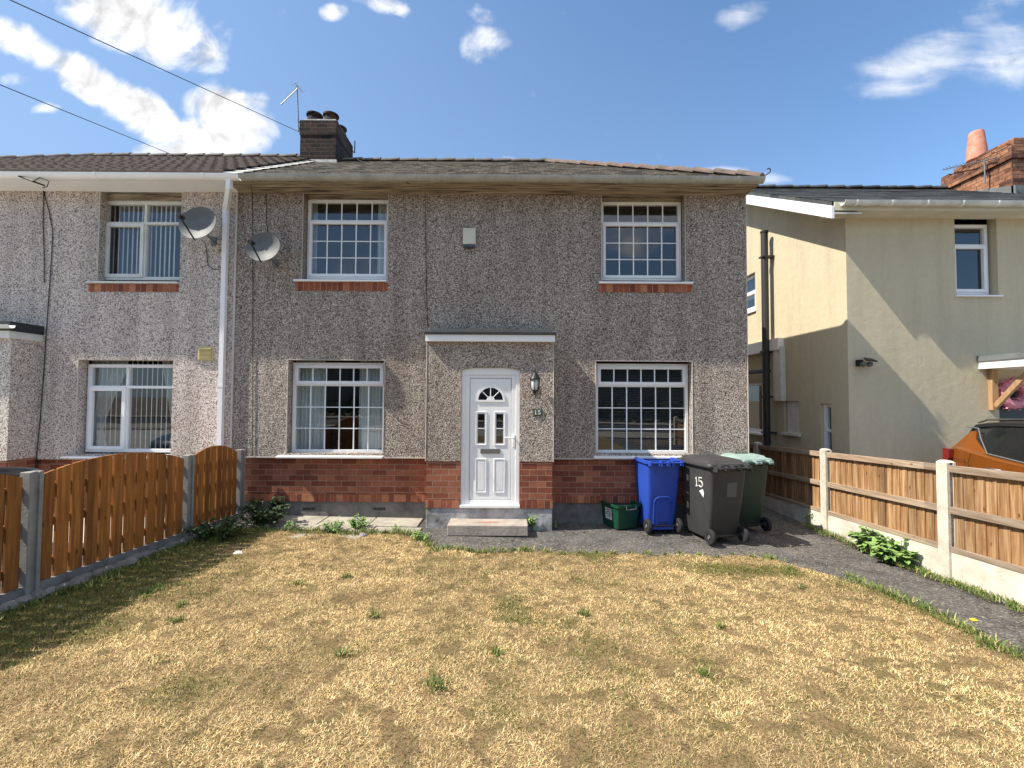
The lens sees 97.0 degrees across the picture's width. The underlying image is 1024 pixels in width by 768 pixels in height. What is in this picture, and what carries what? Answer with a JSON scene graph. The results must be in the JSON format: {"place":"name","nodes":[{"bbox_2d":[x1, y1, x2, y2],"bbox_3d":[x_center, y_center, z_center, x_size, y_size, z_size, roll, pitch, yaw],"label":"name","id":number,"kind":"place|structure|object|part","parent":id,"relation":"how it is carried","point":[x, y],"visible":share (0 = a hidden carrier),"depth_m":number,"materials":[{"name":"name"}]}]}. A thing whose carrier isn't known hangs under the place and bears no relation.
{"place":"outdoors","nodes":[
{"label":"outdoors","id":0,"kind":"place"},
{"bbox_2d":[0,518,144,592],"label":"driveway","id":1,"kind":"structure","parent":0,"point":[68,543],"depth_m":5.25,"materials":[{"name":"concrete"}]},
{"bbox_2d":[0,467,45,555],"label":"parked car","id":2,"kind":"object","parent":1,"relation":"on","point":[15,471],"visible":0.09,"depth_m":4.71,"materials":[{"name":"grey paint"}]},
{"bbox_2d":[232,514,422,538],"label":"pavement","id":3,"kind":"structure","parent":0,"point":[383,523],"depth_m":6.37,"materials":[{"name":"beige concrete"}]},
{"bbox_2d":[234,496,290,526],"bbox_3d":[-3.348,1.737,6.161,0.686,0.402,0.666,-1,-2,40],"label":"shrub","id":4,"kind":"object","parent":3,"relation":"on","point":[264,517],"visible":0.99,"depth_m":6.13,"materials":[{"name":"green plant"}]},
{"bbox_2d":[285,520,297,530],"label":"weed","id":5,"kind":"object","parent":3,"relation":"on","point":[292,525],"visible":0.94,"depth_m":5.96,"materials":[{"name":"green plant"}]},
{"bbox_2d":[321,517,344,532],"bbox_3d":[-2.347,1.851,5.968,0.296,0.209,0.342,-1,-2,36],"label":"weed","id":6,"kind":"object","parent":3,"relation":"on","point":[335,526],"visible":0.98,"depth_m":5.93,"materials":[{"name":"green plant"}]},
{"bbox_2d":[347,513,371,528],"bbox_3d":[-2.086,1.869,6.162,0.351,0.198,0.321,0,-2,0],"label":"weed","id":7,"kind":"object","parent":3,"relation":"on","point":[358,524],"visible":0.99,"depth_m":6.11,"materials":[{"name":"green plant"}]},
{"bbox_2d":[0,527,1023,767],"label":"lawn","id":8,"kind":"structure","parent":0,"point":[645,719],"depth_m":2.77,"materials":[{"name":"plant"}]},
{"bbox_2d":[181,511,253,540],"bbox_3d":[-3.568,1.748,5.540,0.651,0.317,0.607,0,-2,0],"label":"shrub","id":9,"kind":"object","parent":8,"relation":"on","point":[226,528],"visible":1,"depth_m":5.49,"materials":[{"name":"green plant"}]},
{"bbox_2d":[0,520,1023,694],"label":"ground cover","id":10,"kind":"object","parent":8,"relation":"on","point":[960,584],"visible":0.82,"depth_m":4.30,"materials":[{"name":"green plant"}]},
{"bbox_2d":[0,0,1023,185],"label":"sky","id":11,"kind":"structure","parent":0,"point":[809,92],"materials":[{"name":"blue"}]},
{"bbox_2d":[416,520,1023,612],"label":"path","id":12,"kind":"structure","parent":0,"point":[805,543],"depth_m":5.68,"materials":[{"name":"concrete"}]},
{"bbox_2d":[410,530,429,540],"bbox_3d":[-1.158,1.909,5.718,0.246,0.132,0.241,0,-2,0],"label":"weed","id":13,"kind":"object","parent":12,"relation":"on","point":[419,534],"visible":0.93,"depth_m":5.71,"materials":[{"name":"green plant"}]},
{"bbox_2d":[447,518,527,535],"bbox_3d":[-0.322,1.935,6.135,1.066,0.144,0.350,0,-2,0],"label":"doorstep","id":14,"kind":"object","parent":12,"relation":"on","point":[482,527],"visible":1,"depth_m":5.96,"materials":[{"name":"concrete"}]},
{"bbox_2d":[528,515,537,529],"bbox_3d":[0.292,1.921,6.288,0.182,0.211,0.171,1,-2,-22],"label":"weed","id":15,"kind":"object","parent":12,"relation":"on","point":[530,519],"visible":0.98,"depth_m":6.26,"materials":[{"name":"green plant"}]},
{"bbox_2d":[601,500,641,528],"bbox_3d":[1.564,1.886,6.642,0.432,0.340,0.591,1,-2,-22],"label":"recycling box","id":16,"kind":"object","parent":12,"relation":"on","point":[620,517],"visible":0.73,"depth_m":6.44,"materials":[{"name":"green plastic"}]},
{"bbox_2d":[633,457,683,533],"bbox_3d":[2.068,1.556,6.445,0.540,1.009,0.653,0,-2,-6],"label":"wheelie bin","id":17,"kind":"object","parent":12,"relation":"on","point":[657,486],"visible":0.99,"depth_m":6.26,"materials":[{"name":"blue plastic"}]},
{"bbox_2d":[677,454,752,545],"bbox_3d":[2.711,1.521,6.103,0.639,1.089,0.853,1,-2,-14],"label":"wheelie bin","id":18,"kind":"object","parent":12,"relation":"on","point":[713,484],"visible":0.99,"depth_m":5.87,"materials":[{"name":"grey plastic"}]},
{"bbox_2d":[440,534,1023,645],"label":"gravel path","id":19,"kind":"structure","parent":12,"relation":"on","point":[741,554],"depth_m":5.46,"materials":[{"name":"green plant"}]},
{"bbox_2d":[721,453,774,531],"bbox_3d":[3.327,1.555,6.680,0.639,1.089,0.876,1,-2,-10],"label":"wheelie bin","id":20,"kind":"object","parent":12,"relation":"on","point":[753,496],"visible":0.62,"depth_m":6.42,"materials":[{"name":"green plastic"}]},
{"bbox_2d":[847,526,895,557],"bbox_3d":[4.477,1.948,5.596,0.619,0.336,0.528,-1,-2,40],"label":"nettle","id":21,"kind":"object","parent":12,"relation":"on","point":[862,536],"visible":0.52,"depth_m":5.64,"materials":[{"name":"green plant"}]},
{"bbox_2d":[864,536,919,566],"bbox_3d":[4.478,1.921,5.246,0.642,0.322,0.582,0,-2,0],"label":"nettle","id":22,"kind":"object","parent":12,"relation":"on","point":[888,552],"visible":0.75,"depth_m":5.20,"materials":[{"name":"green plant"}]},
{"bbox_2d":[754,506,807,527],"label":"path","id":23,"kind":"structure","parent":0,"point":[778,520],"depth_m":7.16,"materials":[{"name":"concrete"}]},
{"bbox_2d":[931,611,1023,654],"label":"path","id":24,"kind":"structure","parent":0,"point":[1009,626],"depth_m":3.70,"materials":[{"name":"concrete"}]},
{"bbox_2d":[942,419,1023,472],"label":"parked car","id":25,"kind":"object","parent":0,"point":[996,445],"visible":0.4,"depth_m":5.78,"materials":[{"name":"brown paint"}]},
{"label":"windows","id":26,"kind":"part","parent":25,"relation":"part of","materials":[{"name":"black glass"}]},
{"bbox_3d":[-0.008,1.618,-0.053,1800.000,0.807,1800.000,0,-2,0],"label":"ground","id":27,"kind":"structure","parent":0,"visible":0},
{"bbox_2d":[0,445,245,611],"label":"timber fence","id":28,"kind":"object","parent":27,"relation":"on","point":[207,484],"visible":0.75,"depth_m":4.36,"materials":[{"name":"wood"}]},
{"bbox_2d":[0,152,308,511],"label":"house","id":29,"kind":"structure","parent":27,"relation":"on","point":[98,310],"depth_m":6.73,"materials":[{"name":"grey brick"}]},
{"bbox_2d":[18,176,48,187],"bbox_3d":[-6.704,-2.858,6.389,0.439,0.135,0.147,0,-2,0],"label":"cable bracket","id":30,"kind":"object","parent":29,"relation":"attached to","point":[34,181],"visible":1,"depth_m":6.35,"materials":[{"name":"black metal"}]},
{"bbox_2d":[35,193,52,467],"bbox_3d":[-6.929,-0.810,6.707,0.170,4.123,0.011,0,-2,0],"label":"wall cable","id":31,"kind":"object","parent":29,"relation":"attached to","point":[46,332],"depth_m":6.70,"materials":[{"name":"black"}]},
{"bbox_2d":[43,191,44,282],"bbox_3d":[-6.972,-2.227,6.754,0.076,1.447,0.011,0,-2,0],"label":"wall cable","id":32,"kind":"object","parent":29,"relation":"attached to","point":[43,237],"depth_m":6.75,"materials":[{"name":"black"}]},
{"bbox_2d":[0,84,174,155],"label":"overhead cable","id":33,"kind":"object","parent":29,"relation":"attached to","point":[78,116],"visible":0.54,"depth_m":6.35,"materials":[{"name":"black plastic"}]},
{"bbox_2d":[90,361,126,452],"bbox_3d":[-6.290,0.354,7.081,0.564,1.464,0.070,0,-2,0],"label":"draped curtain","id":34,"kind":"object","parent":29,"relation":"hanging from","point":[102,409],"visible":0.59,"depth_m":7.08,"materials":[{"name":"white fabric"}]},
{"bbox_2d":[60,364,172,458],"bbox_3d":[-5.790,0.395,6.750,1.566,1.390,0.260,0,-2,0],"label":"window","id":35,"kind":"structure","parent":29,"relation":"in","point":[126,390],"depth_m":6.81,"materials":[{"name":"white plastic"}]},
{"bbox_2d":[89,361,168,453],"bbox_3d":[-5.884,0.331,6.917,1.310,1.504,0.040,0,-2,0],"label":"vertical blind","id":36,"kind":"object","parent":29,"relation":"attached to","point":[136,406],"visible":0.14,"depth_m":6.92,"materials":[{"name":"white fabric"}]},
{"bbox_2d":[85,201,181,291],"bbox_3d":[-5.622,-2.080,6.836,1.352,1.424,0.250,0,-2,0],"label":"window","id":37,"kind":"structure","parent":29,"relation":"in","point":[140,282],"depth_m":6.88,"materials":[{"name":"white plastic"}]},
{"bbox_2d":[112,206,175,276],"bbox_3d":[-5.712,-2.328,7.004,1.077,1.431,0.040,0,-2,0],"label":"vertical blind","id":38,"kind":"object","parent":29,"relation":"attached to","point":[151,241],"visible":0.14,"depth_m":7.00,"materials":[{"name":"white fabric"}]},
{"bbox_2d":[163,361,172,453],"bbox_3d":[-5.337,0.359,7.081,0.282,1.464,0.070,0,-2,0],"label":"draped curtain","id":39,"kind":"object","parent":29,"relation":"hanging from","point":[170,376],"visible":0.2,"depth_m":7.07,"materials":[{"name":"white fabric"}]},
{"bbox_2d":[176,207,219,269],"bbox_3d":[-4.433,-2.117,6.436,0.508,0.813,0.658,1,-2,-32],"label":"satellite dish","id":40,"kind":"object","parent":29,"relation":"attached to","point":[196,222],"visible":1,"depth_m":6.45,"materials":[{"name":"grey metal"}]},
{"bbox_2d":[197,346,213,360],"bbox_3d":[-4.530,-0.450,6.691,0.230,0.210,0.031,0,-2,0],"label":"wall vent","id":41,"kind":"object","parent":29,"relation":"attached to","point":[205,353],"depth_m":6.69,"materials":[{"name":"yellow plastic"}]},
{"bbox_2d":[223,110,770,530],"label":"house","id":42,"kind":"structure","parent":27,"relation":"on","point":[569,280],"depth_m":6.72,"materials":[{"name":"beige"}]},
{"bbox_2d":[10,0,296,130],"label":"overhead cable","id":43,"kind":"object","parent":42,"relation":"attached to","point":[135,57],"visible":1,"depth_m":5.57,"materials":[{"name":"black plastic"}]},
{"bbox_2d":[250,184,252,455],"bbox_3d":[-3.769,-0.904,6.562,0.093,3.912,0.384,1,-2,-27],"label":"wall cable","id":44,"kind":"object","parent":42,"relation":"attached to","point":[252,328],"depth_m":6.70,"materials":[{"name":"black plastic"}]},
{"bbox_2d":[246,195,279,267],"bbox_3d":[-3.544,-2.270,6.466,0.417,1.142,0.662,1,-2,-30],"label":"satellite dish","id":45,"kind":"object","parent":42,"relation":"attached to","point":[262,246],"visible":1,"depth_m":6.45,"materials":[{"name":"grey metal"}]},
{"bbox_2d":[280,81,304,131],"bbox_3d":[-4.509,-5.736,9.323,0.422,1.011,0.349,2,-3,-41],"label":"tv aerial","id":46,"kind":"object","parent":42,"relation":"attached to","point":[297,88],"visible":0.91,"depth_m":9.38,"materials":[{"name":"silver metal"}]},
{"bbox_2d":[296,361,325,448],"bbox_3d":[-3.124,0.352,7.002,0.464,1.432,0.070,0,-2,0],"label":"net curtain","id":47,"kind":"object","parent":42,"relation":"hanging from","point":[317,414],"visible":0.54,"depth_m":7.00,"materials":[{"name":"white fabric"}]},
{"bbox_2d":[312,204,317,273],"bbox_3d":[-3.102,-2.291,7.088,0.118,1.392,0.052,0,-2,18],"label":"net curtain","id":48,"kind":"object","parent":42,"relation":"hanging from","point":[315,217],"visible":0.49,"depth_m":7.08,"materials":[{"name":"white fabric"}]},
{"bbox_2d":[275,362,383,458],"bbox_3d":[-2.657,0.381,6.743,1.550,1.411,0.275,0,-2,0],"label":"window","id":49,"kind":"structure","parent":42,"relation":"in","point":[296,365],"depth_m":6.82,"materials":[{"name":"white plastic"}]},
{"bbox_2d":[293,199,387,290],"bbox_3d":[-2.537,-2.101,6.835,1.384,1.432,0.255,0,-2,0],"label":"window","id":50,"kind":"structure","parent":42,"relation":"in","point":[314,282],"depth_m":6.88,"materials":[{"name":"white plastic"}]},
{"bbox_2d":[358,361,383,448],"bbox_3d":[-2.162,0.357,7.002,0.398,1.432,0.070,0,-2,0],"label":"net curtain","id":51,"kind":"object","parent":42,"relation":"hanging from","point":[375,414],"visible":0.62,"depth_m":7.00,"materials":[{"name":"white fabric"}]},
{"bbox_2d":[377,204,386,273],"bbox_3d":[-2.024,-2.285,7.088,0.146,1.392,0.053,0,-2,15],"label":"net curtain","id":52,"kind":"object","parent":42,"relation":"hanging from","point":[382,211],"visible":0.5,"depth_m":7.08,"materials":[{"name":"white fabric"}]},
{"bbox_2d":[425,202,427,325],"bbox_3d":[-1.273,-1.853,6.743,0.071,2.002,0.008,0,-2,0],"label":"wall cable","id":53,"kind":"object","parent":42,"relation":"attached to","point":[426,270],"depth_m":6.74,"materials":[{"name":"black"}]},
{"bbox_2d":[463,228,475,247],"bbox_3d":[-0.633,-2.166,6.729,0.190,0.290,0.069,0,-2,0],"label":"alarm box","id":54,"kind":"object","parent":42,"relation":"attached to","point":[469,237],"visible":1,"depth_m":6.70,"materials":[{"name":"grey plastic"}]},
{"bbox_2d":[529,370,540,394],"bbox_3d":[0.315,-0.016,6.245,0.160,0.375,0.203,0,-2,0],"label":"wall lamp","id":55,"kind":"object","parent":42,"relation":"attached to","point":[534,378],"visible":1,"depth_m":6.18,"materials":[{"name":"black plastic"}]},
{"bbox_2d":[533,409,541,415],"bbox_3d":[0.357,0.394,6.321,0.124,0.092,0.018,0,-2,0],"label":"house number","id":56,"kind":"object","parent":42,"relation":"attached to","point":[537,412],"visible":1,"depth_m":6.32,"materials":[{"name":"stone"}]},
{"bbox_2d":[593,364,687,458],"bbox_3d":[1.979,0.392,6.744,1.567,1.400,0.275,0,-2,0],"label":"window","id":57,"kind":"structure","parent":42,"relation":"in","point":[684,367],"depth_m":6.82,"materials":[{"name":"white plastic"}]},
{"bbox_2d":[598,363,688,451],"bbox_3d":[2.057,0.371,6.937,1.509,1.443,0.020,0,-2,0],"label":"venetian blind","id":58,"kind":"object","parent":42,"relation":"attached to","point":[639,413],"visible":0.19,"depth_m":6.93,"materials":[{"name":"grey plastic"}]},
{"bbox_2d":[598,202,692,292],"bbox_3d":[1.984,-2.073,6.835,1.393,1.424,0.255,0,-2,0],"label":"window","id":59,"kind":"structure","parent":42,"relation":"in","point":[609,283],"depth_m":6.88,"materials":[{"name":"white plastic"}]},
{"bbox_2d":[746,129,1023,463],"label":"house","id":60,"kind":"structure","parent":27,"relation":"on","point":[916,292],"depth_m":7.08,"materials":[{"name":"beige paint"}]},
{"bbox_2d":[747,274,755,313],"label":"window","id":61,"kind":"structure","parent":60,"relation":"in","point":[752,309],"depth_m":9.94,"materials":[{"name":"white plastic"}]},
{"bbox_2d":[748,382,762,435],"bbox_3d":[5.227,0.540,10.230,0.180,1.115,1.717,0,-2,0],"label":"window","id":62,"kind":"structure","parent":60,"relation":"in","point":[754,431],"depth_m":9.70,"materials":[{"name":"white plastic"}]},
{"bbox_2d":[787,401,798,432],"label":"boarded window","id":63,"kind":"structure","parent":60,"relation":"in","point":[792,406],"depth_m":8.44,"materials":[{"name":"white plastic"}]},
{"bbox_2d":[824,404,830,449],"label":"window","id":64,"kind":"structure","parent":60,"relation":"in","point":[827,436],"depth_m":7.57,"materials":[{"name":"white plastic"}]},
{"bbox_2d":[855,357,877,366],"bbox_3d":[5.406,-0.338,6.928,0.236,0.154,0.193,0,-2,21],"label":"security light","id":65,"kind":"object","parent":60,"relation":"attached to","point":[862,363],"visible":1,"depth_m":6.89,"materials":[{"name":"black plastic"}]},
{"bbox_2d":[942,151,1000,183],"bbox_3d":[9.861,-4.547,9.790,0.247,0.782,1.153,0,-2,0],"label":"tv aerial","id":66,"kind":"object","parent":60,"relation":"attached to","point":[985,174],"visible":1,"depth_m":9.45,"materials":[{"name":"silver metal"}]},
{"bbox_2d":[954,225,1003,296],"bbox_3d":[7.251,-1.940,7.134,0.717,1.178,0.210,0,-2,0],"label":"window","id":67,"kind":"structure","parent":60,"relation":"in","point":[984,291],"depth_m":7.16,"materials":[{"name":"white plastic"}]},
{"bbox_2d":[998,375,1023,410],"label":"wreath","id":68,"kind":"object","parent":60,"relation":"attached to","point":[1009,402],"visible":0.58,"depth_m":6.94,"materials":[{"name":"pink plant"}]},
{"bbox_2d":[998,384,1023,421],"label":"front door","id":69,"kind":"structure","parent":60,"relation":"in","point":[1003,413],"depth_m":7.07,"materials":[{"name":"grey"}]},
{"bbox_2d":[749,442,1023,606],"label":"timber fence","id":70,"kind":"object","parent":27,"relation":"on","point":[950,519],"visible":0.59,"depth_m":5.02,"materials":[{"name":"wood"}]}
]}

